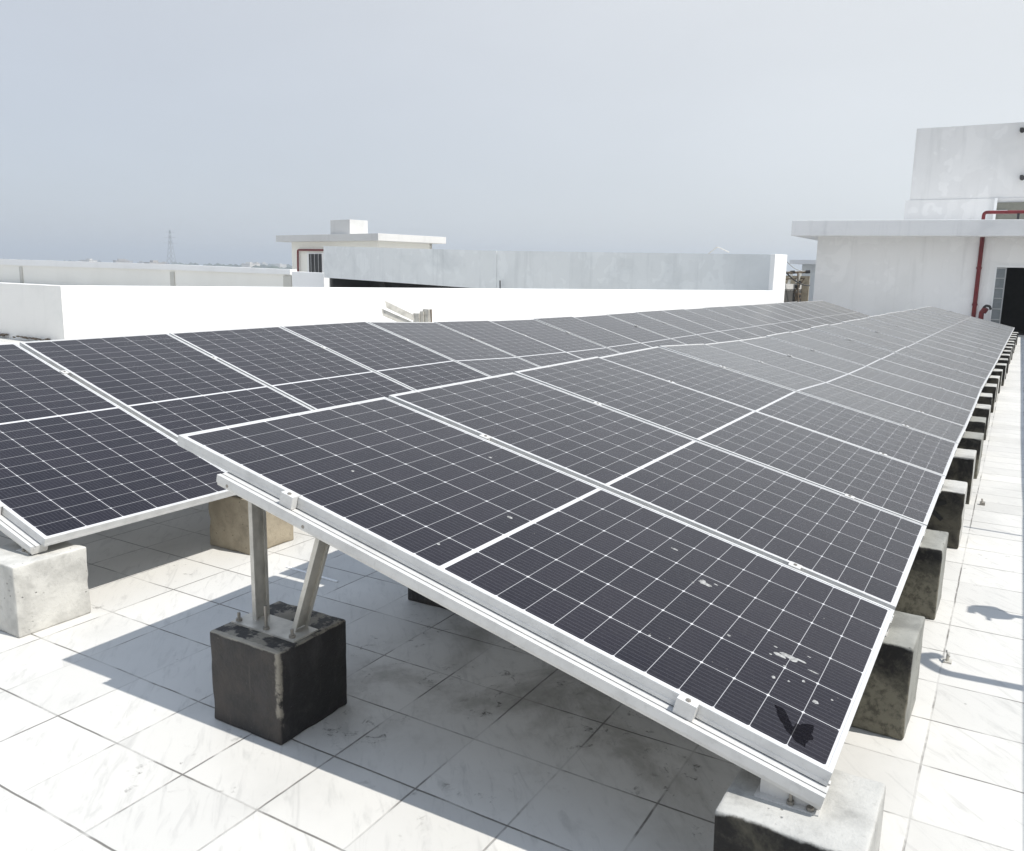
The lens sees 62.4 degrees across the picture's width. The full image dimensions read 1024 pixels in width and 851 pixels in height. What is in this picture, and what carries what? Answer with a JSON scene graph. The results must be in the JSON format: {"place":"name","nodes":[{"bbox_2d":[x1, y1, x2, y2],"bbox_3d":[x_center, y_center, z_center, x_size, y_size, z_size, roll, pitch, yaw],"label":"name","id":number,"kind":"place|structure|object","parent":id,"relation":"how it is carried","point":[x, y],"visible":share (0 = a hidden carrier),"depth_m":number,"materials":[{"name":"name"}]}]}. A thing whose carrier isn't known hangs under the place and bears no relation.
{"place":"outdoors","nodes":[
{"label":"outdoors","id":0,"kind":"place"},
{"bbox_2d":[241,262,256,267],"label":"distant house","id":1,"kind":"structure","parent":0,"point":[249,264],"depth_m":1376.82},
{"bbox_2d":[0,335,1023,850],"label":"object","id":2,"kind":"structure","parent":0,"point":[444,729],"depth_m":2.64,"materials":[{"name":"tile"}]},
{"bbox_2d":[0,541,90,637],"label":"concrete block","id":3,"kind":"structure","parent":2,"relation":"on","point":[48,588],"depth_m":3.33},
{"bbox_2d":[0,503,47,554],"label":"mounting rack","id":4,"kind":"object","parent":3,"relation":"on","point":[27,543],"visible":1,"depth_m":3.37,"materials":[{"name":"metal"}]},
{"bbox_2d":[208,496,293,554],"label":"concrete block","id":5,"kind":"structure","parent":2,"relation":"on","point":[229,523],"depth_m":4.29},
{"bbox_2d":[59,370,238,496],"bbox_3d":[-2.074,-0.018,4.670,1.809,0.552,0.146,7,12,30],"label":"mounting rack","id":6,"kind":"object","parent":5,"relation":"on","point":[65,372],"visible":0.09,"depth_m":4.89,"materials":[{"name":"metal"}]},
{"bbox_2d":[0,343,235,546],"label":"solar panel","id":7,"kind":"object","parent":6,"relation":"on","point":[78,459],"visible":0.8,"depth_m":4.04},
{"bbox_2d":[210,601,346,744],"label":"concrete block","id":8,"kind":"structure","parent":2,"relation":"on","point":[279,691],"depth_m":2.62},
{"bbox_2d":[216,472,830,816],"bbox_3d":[-0.095,0.482,2.239,1.827,0.500,0.146,7,12,30],"label":"mounting rack","id":9,"kind":"object","parent":8,"relation":"on","point":[784,785],"visible":0.96,"depth_m":2.17,"materials":[{"name":"metal"}]},
{"bbox_2d":[177,397,894,785],"bbox_3d":[0.062,0.322,2.689,2.100,0.036,1.035,22,19,26],"label":"solar panel","id":10,"kind":"object","parent":9,"relation":"on","point":[765,655],"visible":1,"depth_m":2.48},
{"bbox_2d":[286,566,337,581],"bbox_3d":[-0.945,0.700,3.983,0.338,0.004,0.012,8,12,32],"label":"white strip","id":11,"kind":"object","parent":2,"relation":"on","point":[323,577],"visible":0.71,"depth_m":4.01,"materials":[{"name":"paint"}]},
{"bbox_2d":[381,308,411,321],"bbox_3d":[-1.302,-1.377,12.015,1.104,0.560,0.110,0,11,-7],"label":"spare rail","id":12,"kind":"object","parent":2,"relation":"on","point":[392,316],"visible":0.36,"depth_m":11.90,"materials":[{"name":"metal"}]},
{"bbox_2d":[413,309,429,321],"bbox_3d":[-1.283,-1.169,11.993,0.242,0.960,0.080,2,10,4],"label":"bracket stack","id":13,"kind":"object","parent":2,"relation":"on","point":[423,315],"visible":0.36,"depth_m":11.90,"materials":[{"name":"metal"}]},
{"bbox_2d":[385,301,415,321],"bbox_3d":[-1.240,-1.455,12.005,1.121,0.620,0.111,-1,11,-8],"label":"spare rail","id":14,"kind":"object","parent":13,"relation":"attached to","point":[400,311],"visible":0.43,"depth_m":11.88,"materials":[{"name":"metal"}]},
{"bbox_2d":[408,588,448,609],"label":"concrete block","id":15,"kind":"structure","parent":2,"relation":"on","point":[415,596],"depth_m":3.66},
{"bbox_2d":[479,434,893,636],"bbox_3d":[0.444,0.327,3.133,1.827,0.500,0.146,7,12,30],"label":"mounting rack","id":16,"kind":"object","parent":15,"relation":"on","point":[790,564],"visible":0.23,"depth_m":2.81,"materials":[{"name":"metal"}]},
{"bbox_2d":[388,372,926,609],"bbox_3d":[0.607,0.163,3.591,2.100,0.035,1.035,22,19,26],"label":"solar panel","id":17,"kind":"object","parent":16,"relation":"on","point":[864,550],"visible":0.82,"depth_m":3.45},
{"bbox_2d":[785,270,809,301],"bbox_3d":[8.680,-3.921,25.912,0.848,1.923,0.673,7,12,30],"label":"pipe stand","id":18,"kind":"object","parent":2,"relation":"on","point":[804,294],"visible":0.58,"depth_m":25.82,"materials":[{"name":"metal"}]},
{"bbox_2d":[713,768,885,850],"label":"concrete block","id":19,"kind":"structure","parent":2,"relation":"on","point":[849,817],"depth_m":1.78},
{"bbox_2d":[851,611,924,739],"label":"concrete block","id":20,"kind":"structure","parent":2,"relation":"on","point":[886,703],"depth_m":2.66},
{"bbox_2d":[895,529,948,619],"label":"concrete block","id":21,"kind":"structure","parent":2,"relation":"on","point":[921,594],"depth_m":3.59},
{"bbox_2d":[926,479,967,548],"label":"concrete block","id":22,"kind":"structure","parent":2,"relation":"on","point":[947,514],"depth_m":4.53,"materials":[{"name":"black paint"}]},
{"bbox_2d":[945,448,976,503],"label":"concrete block","id":23,"kind":"structure","parent":2,"relation":"on","point":[962,466],"depth_m":5.45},
{"bbox_2d":[957,431,983,478],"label":"concrete block","id":24,"kind":"structure","parent":2,"relation":"on","point":[971,440],"depth_m":6.35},
{"bbox_2d":[965,416,985,456],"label":"concrete block","id":25,"kind":"structure","parent":2,"relation":"on","point":[977,424],"depth_m":7.25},
{"bbox_2d":[972,404,990,439],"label":"concrete block","id":26,"kind":"structure","parent":2,"relation":"on","point":[982,410],"depth_m":8.14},
{"bbox_2d":[977,393,991,421],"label":"concrete block","id":27,"kind":"structure","parent":2,"relation":"on","point":[985,398],"depth_m":9.04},
{"bbox_2d":[978,305,991,318],"bbox_3d":[14.328,-3.229,25.621,0.361,0.870,0.180,17,19,56],"label":"hydrant valve","id":28,"kind":"object","parent":2,"relation":"on","point":[983,310],"visible":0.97,"depth_m":25.57,"materials":[{"name":"red paint"}]},
{"bbox_2d":[981,383,996,412],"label":"concrete block","id":29,"kind":"structure","parent":2,"relation":"on","point":[989,388],"depth_m":9.92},
{"bbox_2d":[987,375,999,401],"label":"concrete block","id":30,"kind":"structure","parent":2,"relation":"on","point":[992,379],"depth_m":10.81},
{"bbox_2d":[991,369,1002,392],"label":"concrete block","id":31,"kind":"structure","parent":2,"relation":"on","point":[997,372],"depth_m":11.70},
{"bbox_2d":[994,363,1006,385],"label":"concrete block","id":32,"kind":"structure","parent":2,"relation":"on","point":[1003,366],"depth_m":12.58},
{"bbox_2d":[998,358,1007,378],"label":"concrete block","id":33,"kind":"structure","parent":2,"relation":"on","point":[1002,360],"depth_m":13.47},
{"bbox_2d":[0,0,1023,275],"label":"sky","id":34,"kind":"structure","parent":0,"point":[228,127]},
{"bbox_2d":[943,650,951,663],"bbox_3d":[1.652,0.876,3.200,0.028,0.037,0.042,7,12,30],"label":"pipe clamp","id":35,"kind":"object","parent":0,"point":[947,660],"visible":1,"depth_m":3.19,"materials":[{"name":"metal"}]},
{"label":"ground","id":36,"kind":"structure","parent":0,"visible":0},
{"bbox_2d":[3,258,291,268],"bbox_3d":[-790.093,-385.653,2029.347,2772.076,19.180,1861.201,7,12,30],"label":"woodland","id":37,"kind":"object","parent":36,"relation":"on","point":[272,266],"visible":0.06,"depth_m":1567.20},
{"bbox_2d":[166,230,176,263],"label":"power pylon","id":38,"kind":"object","parent":36,"relation":"on","point":[170,249],"visible":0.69,"depth_m":881.91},
{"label":"lower roof","id":39,"kind":"structure","parent":36,"relation":"on","visible":0},
{"bbox_2d":[0,282,65,340],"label":"return wall","id":40,"kind":"structure","parent":39,"relation":"on","point":[31,312],"depth_m":16.32,"materials":[{"name":"grey paint"}]},
{"bbox_2d":[0,259,296,286],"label":"cream parapet","id":41,"kind":"structure","parent":39,"relation":"on","point":[46,272],"depth_m":56.78,"materials":[{"name":"paint"}]},
{"bbox_2d":[292,271,328,286],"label":"end wall","id":42,"kind":"structure","parent":39,"relation":"on","point":[308,279],"depth_m":42.22,"materials":[{"name":"white paint"}]},
{"bbox_2d":[276,219,445,286],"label":"rooftop structure","id":43,"kind":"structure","parent":39,"relation":"on","point":[349,233],"depth_m":47.96,"materials":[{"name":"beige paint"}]},
{"bbox_2d":[297,249,323,271],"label":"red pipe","id":44,"kind":"object","parent":43,"relation":"attached to","point":[298,250],"visible":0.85,"depth_m":50.16,"materials":[{"name":"metal"}]},
{"bbox_2d":[307,253,323,272],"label":"window frame","id":45,"kind":"structure","parent":43,"relation":"in","point":[315,261],"depth_m":49.49,"materials":[{"name":"metal"}]},
{"bbox_2d":[62,285,783,338],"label":"parapet wall","id":46,"kind":"structure","parent":39,"relation":"on","point":[97,311],"depth_m":17.82,"materials":[{"name":"white paint"}]},
{"bbox_2d":[323,246,801,302],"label":"wall","id":47,"kind":"structure","parent":39,"relation":"on","point":[368,267],"depth_m":30.21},
{"bbox_2d":[768,254,786,302],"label":"parapet pillar","id":48,"kind":"structure","parent":39,"relation":"on","point":[777,273],"depth_m":23.73,"materials":[{"name":"white paint"}]},
{"bbox_2d":[789,260,815,300],"bbox_3d":[13.016,-5.674,35.726,1.680,2.520,4.400,7,12,30],"label":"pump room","id":49,"kind":"object","parent":39,"relation":"on","point":[810,265],"visible":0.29,"depth_m":34.01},
{"bbox_2d":[791,122,1023,334],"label":"white building","id":50,"kind":"structure","parent":39,"relation":"on","point":[924,252],"depth_m":27.40,"materials":[{"name":"paint"}]},
{"bbox_2d":[971,237,984,317],"bbox_3d":[14.214,-4.296,25.823,0.156,2.890,0.156,7,12,30],"label":"red fire pipe","id":51,"kind":"object","parent":50,"relation":"attached to","point":[977,278],"visible":0.91,"depth_m":25.74,"materials":[{"name":"metal"}]},
{"bbox_2d":[981,210,1023,219],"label":"red roof pipe","id":52,"kind":"object","parent":50,"relation":"on","point":[984,213],"visible":0.91,"depth_m":25.09,"materials":[{"name":"metal"}]},
{"bbox_2d":[993,198,1023,218],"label":"window","id":53,"kind":"structure","parent":50,"relation":"in","point":[1000,205],"depth_m":27.59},
{"bbox_3d":[2.581,-0.251,6.682,1.823,0.471,0.070,7,12,30],"label":"rack","id":54,"kind":"object","parent":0,"visible":0},
{"bbox_2d":[659,344,965,443],"bbox_3d":[2.228,-0.277,6.286,2.100,0.035,1.035,22,16,27],"label":"solar panel","id":55,"kind":"object","parent":54,"relation":"on","point":[888,411],"visible":0.83,"depth_m":6.20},
{"bbox_3d":[3.120,-0.376,7.581,1.823,0.471,0.070,7,12,30],"label":"rack","id":56,"kind":"object","parent":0,"visible":0},
{"bbox_2d":[706,340,972,426],"bbox_3d":[2.763,-0.388,7.184,2.100,0.038,1.035,22,18,27],"label":"solar panel","id":57,"kind":"object","parent":56,"relation":"on","point":[938,409],"visible":0.78,"depth_m":7.13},
{"bbox_3d":[3.658,-0.509,8.479,1.823,0.471,0.070,7,12,30],"label":"rack","id":58,"kind":"object","parent":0,"visible":0},
{"bbox_2d":[739,336,977,411],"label":"solar panel","id":59,"kind":"object","parent":58,"relation":"on","point":[893,380],"visible":0.84,"depth_m":8.03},
{"bbox_3d":[4.197,-0.651,9.375,1.823,0.471,0.070,7,12,30],"label":"rack","id":60,"kind":"object","parent":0,"visible":0},
{"bbox_2d":[766,332,981,398],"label":"solar panel","id":61,"kind":"object","parent":60,"relation":"on","point":[883,365],"visible":0.84,"depth_m":8.92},
{"bbox_2d":[792,328,986,388],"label":"solar panel","id":62,"kind":"object","parent":60,"relation":"on","point":[942,371],"visible":0.79,"depth_m":9.84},
{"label":"rack","id":63,"kind":"object","parent":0,"visible":0},
{"bbox_2d":[810,324,991,379],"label":"solar panel","id":64,"kind":"object","parent":63,"relation":"on","point":[903,350],"visible":0.86,"depth_m":10.71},
{"bbox_2d":[832,323,994,372],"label":"solar panel","id":65,"kind":"object","parent":63,"relation":"on","point":[951,356],"visible":0.75,"depth_m":11.65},
{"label":"rack","id":66,"kind":"object","parent":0,"visible":0},
{"bbox_2d":[842,319,997,364],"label":"solar panel","id":67,"kind":"object","parent":66,"relation":"attached to","point":[921,341],"visible":0.85,"depth_m":12.48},
{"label":"rack","id":68,"kind":"object","parent":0,"visible":0},
{"bbox_2d":[857,318,1000,359],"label":"solar panel","id":69,"kind":"object","parent":68,"relation":"attached to","point":[938,340],"visible":0.78,"depth_m":13.40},
{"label":"rack","id":70,"kind":"object","parent":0,"visible":0},
{"bbox_2d":[867,315,1002,353],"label":"solar panel","id":71,"kind":"object","parent":70,"relation":"on","point":[936,334],"visible":0.86,"depth_m":14.27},
{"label":"rack","id":72,"kind":"object","parent":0,"visible":0},
{"bbox_2d":[877,314,1004,349],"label":"solar panel","id":73,"kind":"object","parent":72,"relation":"attached to","point":[975,340],"visible":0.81,"depth_m":15.19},
{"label":"rack","id":74,"kind":"object","parent":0,"visible":0},
{"bbox_2d":[886,312,1006,345],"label":"solar panel","id":75,"kind":"object","parent":74,"relation":"attached to","point":[947,328],"visible":0.8,"depth_m":16.05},
{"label":"rack","id":76,"kind":"object","parent":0,"visible":0},
{"bbox_2d":[894,311,1007,342],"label":"solar panel","id":77,"kind":"object","parent":76,"relation":"on","point":[956,327],"visible":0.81,"depth_m":16.98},
{"bbox_2d":[901,311,1008,339],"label":"solar panel","id":78,"kind":"object","parent":76,"relation":"on","point":[963,326],"visible":0.71,"depth_m":17.88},
{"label":"rack","id":79,"kind":"object","parent":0,"visible":0},
{"bbox_2d":[906,309,1010,337],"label":"solar panel","id":80,"kind":"object","parent":79,"relation":"on","point":[956,322],"visible":0.82,"depth_m":18.72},
{"bbox_2d":[914,309,1011,334],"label":"solar panel","id":81,"kind":"object","parent":79,"relation":"on","point":[997,330],"visible":0.64,"depth_m":19.67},
{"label":"rack","id":82,"kind":"object","parent":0,"visible":0},
{"bbox_2d":[918,307,1012,332],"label":"solar panel","id":83,"kind":"object","parent":82,"relation":"on","point":[959,318],"visible":0.76,"depth_m":20.49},
{"bbox_2d":[923,307,1013,330],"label":"solar panel","id":84,"kind":"object","parent":82,"relation":"on","point":[991,324],"visible":0.71,"depth_m":21.41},
{"label":"rack","id":85,"kind":"object","parent":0,"visible":0},
{"bbox_2d":[929,306,1013,328],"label":"solar panel","id":86,"kind":"object","parent":85,"relation":"on","point":[973,317],"visible":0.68,"depth_m":22.33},
{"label":"rack","id":87,"kind":"object","parent":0,"visible":0},
{"bbox_2d":[20,333,312,440],"bbox_3d":[-1.875,-0.168,5.122,2.100,0.035,1.035,25,21,26],"label":"solar panel","id":88,"kind":"object","parent":87,"relation":"on","point":[171,386],"visible":0.59,"depth_m":5.18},
{"bbox_2d":[169,326,413,409],"bbox_3d":[-1.326,-0.322,6.010,2.100,0.035,1.035,25,21,26],"label":"solar panel","id":89,"kind":"object","parent":87,"relation":"on","point":[307,373],"visible":0.52,"depth_m":6.08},
{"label":"rack","id":90,"kind":"object","parent":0,"visible":0},
{"bbox_2d":[280,321,489,389],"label":"solar panel","id":91,"kind":"object","parent":90,"relation":"on","point":[398,359],"visible":0.53,"depth_m":6.98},
{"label":"rack","id":92,"kind":"object","parent":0,"visible":0},
{"bbox_2d":[368,322,538,375],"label":"solar panel","id":93,"kind":"object","parent":92,"relation":"on","point":[479,356],"visible":0.5,"depth_m":7.91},
{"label":"rack","id":94,"kind":"object","parent":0,"visible":0},
{"bbox_2d":[434,320,581,366],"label":"solar panel","id":95,"kind":"object","parent":94,"relation":"on","point":[517,344],"visible":0.56,"depth_m":8.81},
{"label":"rack","id":96,"kind":"object","parent":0,"visible":0},
{"bbox_2d":[491,319,618,358],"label":"solar panel","id":97,"kind":"object","parent":96,"relation":"on","point":[577,346],"visible":0.51,"depth_m":9.74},
{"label":"rack","id":98,"kind":"object","parent":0,"visible":0},
{"bbox_2d":[534,316,650,352],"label":"solar panel","id":99,"kind":"object","parent":98,"relation":"attached to","point":[608,339],"visible":0.56,"depth_m":10.61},
{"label":"rack","id":100,"kind":"object","parent":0,"visible":0},
{"bbox_2d":[575,315,685,346],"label":"solar panel","id":101,"kind":"object","parent":100,"relation":"attached to","point":[631,331],"visible":0.5,"depth_m":11.56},
{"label":"rack","id":102,"kind":"object","parent":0,"visible":0},
{"bbox_2d":[606,312,717,343],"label":"solar panel","id":103,"kind":"object","parent":102,"relation":"on","point":[661,328],"visible":0.57,"depth_m":12.40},
{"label":"rack","id":104,"kind":"object","parent":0,"visible":0},
{"bbox_2d":[636,310,740,341],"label":"solar panel","id":105,"kind":"object","parent":104,"relation":"on","point":[689,326],"visible":0.58,"depth_m":13.26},
{"bbox_2d":[662,309,760,339],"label":"solar panel","id":106,"kind":"object","parent":104,"relation":"on","point":[714,324],"visible":0.5,"depth_m":14.16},
{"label":"rack","id":107,"kind":"object","parent":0,"visible":0},
{"bbox_2d":[685,308,775,336],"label":"solar panel","id":108,"kind":"object","parent":107,"relation":"attached to","point":[744,326],"visible":0.52,"depth_m":15.06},
{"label":"rack","id":109,"kind":"object","parent":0,"visible":0},
{"bbox_2d":[703,306,792,333],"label":"solar panel","id":110,"kind":"object","parent":109,"relation":"on","point":[748,320],"visible":0.53,"depth_m":15.91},
{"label":"rack","id":111,"kind":"object","parent":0,"visible":0},
{"bbox_2d":[722,306,803,331],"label":"solar panel","id":112,"kind":"object","parent":111,"relation":"on","point":[770,320],"visible":0.51,"depth_m":16.82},
{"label":"rack","id":113,"kind":"object","parent":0,"visible":0},
{"bbox_2d":[738,305,814,328],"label":"solar panel","id":114,"kind":"object","parent":113,"relation":"on","point":[778,317],"visible":0.54,"depth_m":17.71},
{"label":"rack","id":115,"kind":"object","parent":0,"visible":0},
{"bbox_2d":[753,304,824,325],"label":"solar panel","id":116,"kind":"object","parent":115,"relation":"attached to","point":[790,315],"visible":0.53,"depth_m":18.61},
{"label":"rack","id":117,"kind":"object","parent":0,"visible":0},
{"bbox_2d":[765,303,836,324],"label":"solar panel","id":118,"kind":"object","parent":117,"relation":"on","point":[799,313],"visible":0.57,"depth_m":19.49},
{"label":"rack","id":119,"kind":"object","parent":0,"visible":0},
{"bbox_2d":[777,302,843,322],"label":"solar panel","id":120,"kind":"object","parent":119,"relation":"attached to","point":[810,312],"visible":0.52,"depth_m":20.39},
{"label":"rack","id":121,"kind":"object","parent":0,"visible":0},
{"bbox_2d":[787,302,849,320],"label":"solar panel","id":122,"kind":"object","parent":121,"relation":"on","point":[819,311],"visible":0.53,"depth_m":21.24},
{"bbox_2d":[799,302,857,319],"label":"solar panel","id":123,"kind":"object","parent":121,"relation":"on","point":[830,311],"visible":0.46,"depth_m":22.19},
{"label":"rack","id":124,"kind":"object","parent":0,"visible":0},
{"bbox_2d":[806,301,865,318],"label":"solar panel","id":125,"kind":"object","parent":124,"relation":"attached to","point":[837,309],"visible":0.54,"depth_m":23.04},
{"label":"rack","id":126,"kind":"object","parent":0,"visible":0},
{"bbox_2d":[816,301,869,317],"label":"solar panel","id":127,"kind":"object","parent":126,"relation":"on","point":[845,309],"visible":0.56,"depth_m":23.95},
{"bbox_3d":[0.283,0.457,4.613,0.303,0.302,0.302,7,12,27],"label":"concrete block","id":128,"kind":"object","parent":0,"visible":0},
{"bbox_2d":[593,402,924,546],"bbox_3d":[0.983,0.172,4.026,1.827,0.500,0.146,7,12,30],"label":"mounting rack","id":129,"kind":"object","parent":128,"relation":"on","point":[849,496],"visible":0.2,"depth_m":3.70,"materials":[{"name":"metal"}]},
{"bbox_2d":[514,357,945,525],"bbox_3d":[1.146,0.007,4.484,2.100,0.035,1.035,22,19,26],"label":"solar panel","id":130,"kind":"object","parent":129,"relation":"attached to","point":[892,485],"visible":0.82,"depth_m":4.38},
{"bbox_3d":[1.411,0.143,6.487,0.303,0.302,0.302,8,12,31],"label":"concrete block","id":131,"kind":"object","parent":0,"visible":0},
{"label":"rack","id":132,"kind":"object","parent":131,"relation":"on","visible":0},
{"bbox_2d":[600,346,957,475],"bbox_3d":[1.684,-0.144,5.379,2.100,0.035,1.035,22,19,26],"label":"solar panel","id":133,"kind":"object","parent":132,"relation":"on","point":[926,451],"visible":0.79,"depth_m":5.30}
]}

